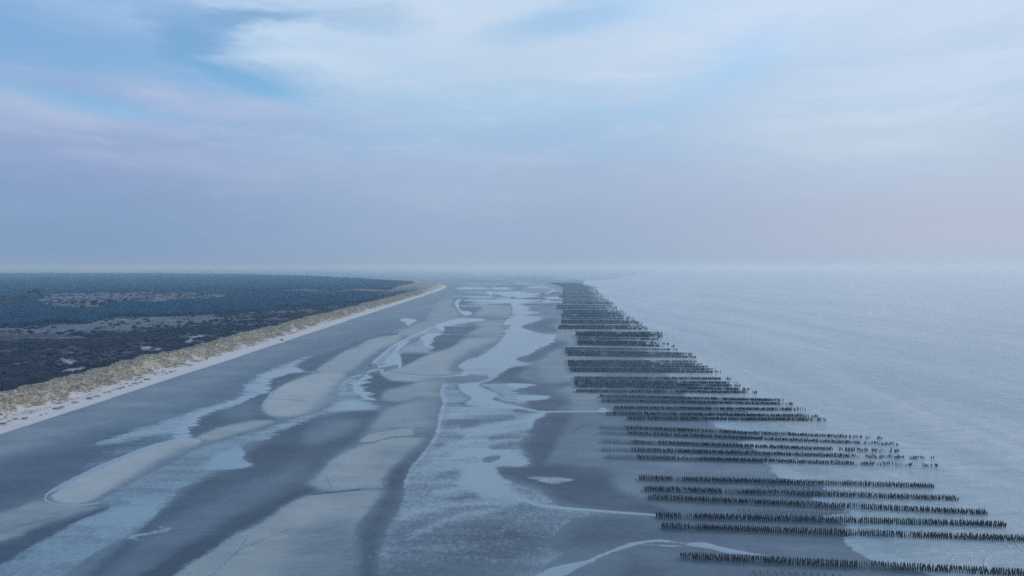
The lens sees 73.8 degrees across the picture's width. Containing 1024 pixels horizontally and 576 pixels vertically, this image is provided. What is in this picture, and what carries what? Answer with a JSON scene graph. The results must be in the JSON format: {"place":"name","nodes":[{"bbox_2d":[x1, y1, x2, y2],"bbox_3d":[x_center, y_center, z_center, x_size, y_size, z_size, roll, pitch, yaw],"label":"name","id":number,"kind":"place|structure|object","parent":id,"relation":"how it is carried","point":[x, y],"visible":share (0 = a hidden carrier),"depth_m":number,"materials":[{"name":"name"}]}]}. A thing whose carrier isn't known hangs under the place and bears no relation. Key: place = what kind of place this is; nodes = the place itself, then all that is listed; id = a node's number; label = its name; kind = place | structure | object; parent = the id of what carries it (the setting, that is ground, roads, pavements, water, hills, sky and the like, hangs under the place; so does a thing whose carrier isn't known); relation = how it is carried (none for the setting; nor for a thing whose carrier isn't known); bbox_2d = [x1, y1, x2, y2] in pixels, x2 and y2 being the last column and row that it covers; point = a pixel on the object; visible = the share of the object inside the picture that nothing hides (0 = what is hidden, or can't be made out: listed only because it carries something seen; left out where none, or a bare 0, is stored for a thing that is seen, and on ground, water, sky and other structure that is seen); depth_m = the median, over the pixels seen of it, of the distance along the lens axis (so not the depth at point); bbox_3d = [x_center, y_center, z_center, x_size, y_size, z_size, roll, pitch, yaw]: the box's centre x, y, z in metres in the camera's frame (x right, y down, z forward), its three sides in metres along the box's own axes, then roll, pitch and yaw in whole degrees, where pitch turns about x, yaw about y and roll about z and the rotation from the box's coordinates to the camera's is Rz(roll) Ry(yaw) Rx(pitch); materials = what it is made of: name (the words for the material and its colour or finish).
{"place":"outdoors","nodes":[
{"label":"outdoors","id":0,"kind":"place"},
{"bbox_2d":[0,268,436,393],"bbox_3d":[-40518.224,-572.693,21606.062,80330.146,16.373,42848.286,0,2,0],"label":"heath","id":1,"kind":"object","parent":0,"point":[170,321],"visible":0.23,"depth_m":1138.61,"materials":[{"name":"beige plant"}]},
{"bbox_2d":[32,288,41,293],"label":"pine tree","id":2,"kind":"object","parent":1,"relation":"on","point":[36,290],"visible":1,"depth_m":2184.93,"materials":[{"name":"green plant"}]},
{"bbox_2d":[90,300,97,306],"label":"pine tree","id":3,"kind":"object","parent":1,"relation":"on","point":[93,302],"visible":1,"depth_m":1607.64,"materials":[{"name":"green plant"}]},
{"bbox_2d":[0,284,397,325],"bbox_3d":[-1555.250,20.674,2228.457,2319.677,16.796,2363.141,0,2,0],"label":"pine wood","id":4,"kind":"object","parent":1,"relation":"on","point":[28,312],"visible":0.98,"depth_m":1681.61,"materials":[{"name":"green plant"}]},
{"bbox_2d":[0,290,413,391],"bbox_3d":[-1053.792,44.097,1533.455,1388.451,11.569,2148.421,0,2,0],"label":"heath scrub","id":5,"kind":"object","parent":1,"relation":"on","point":[37,373],"visible":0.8,"depth_m":874.19,"materials":[{"name":"green plant"}]},
{"bbox_2d":[0,273,413,285],"bbox_3d":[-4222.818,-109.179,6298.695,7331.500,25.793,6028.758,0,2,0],"label":"forest","id":6,"kind":"object","parent":1,"relation":"on","point":[126,278],"visible":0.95,"depth_m":4483.98,"materials":[{"name":"green plant"}]},
{"bbox_2d":[0,284,441,419],"bbox_3d":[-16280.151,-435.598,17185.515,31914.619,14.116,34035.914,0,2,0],"label":"dunes","id":7,"kind":"structure","parent":0,"point":[147,364],"depth_m":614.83,"materials":[{"name":"plant"}]},
{"bbox_2d":[0,285,445,433],"bbox_3d":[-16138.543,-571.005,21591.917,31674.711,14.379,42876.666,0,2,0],"label":"beach","id":8,"kind":"structure","parent":0,"point":[35,417],"depth_m":605.48,"materials":[{"name":"beige sand"}]},
{"bbox_2d":[44,287,758,575],"bbox_3d":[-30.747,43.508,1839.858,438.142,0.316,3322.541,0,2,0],"label":"shallow water","id":9,"kind":"structure","parent":0,"point":[480,476],"depth_m":439.20,"materials":[{"name":"liquid"}]},
{"bbox_2d":[0,268,932,575],"bbox_3d":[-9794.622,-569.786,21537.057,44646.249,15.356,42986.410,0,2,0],"label":"tidal flat","id":10,"kind":"structure","parent":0,"point":[320,484],"depth_m":337.62,"materials":[{"name":"grey sand"}]},
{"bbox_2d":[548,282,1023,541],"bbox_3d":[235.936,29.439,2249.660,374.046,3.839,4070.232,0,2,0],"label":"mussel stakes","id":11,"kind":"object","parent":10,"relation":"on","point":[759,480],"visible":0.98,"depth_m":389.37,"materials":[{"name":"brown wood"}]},
{"bbox_2d":[0,0,1023,268],"label":"sky","id":12,"kind":"structure","parent":0,"point":[135,134],"materials":[{"name":"blue"}]},
{"bbox_2d":[583,269,1023,575],"bbox_3d":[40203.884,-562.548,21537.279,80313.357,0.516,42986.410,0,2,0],"label":"sea","id":13,"kind":"structure","parent":0,"point":[926,364],"depth_m":641.20,"materials":[{"name":"liquid"}]}
]}

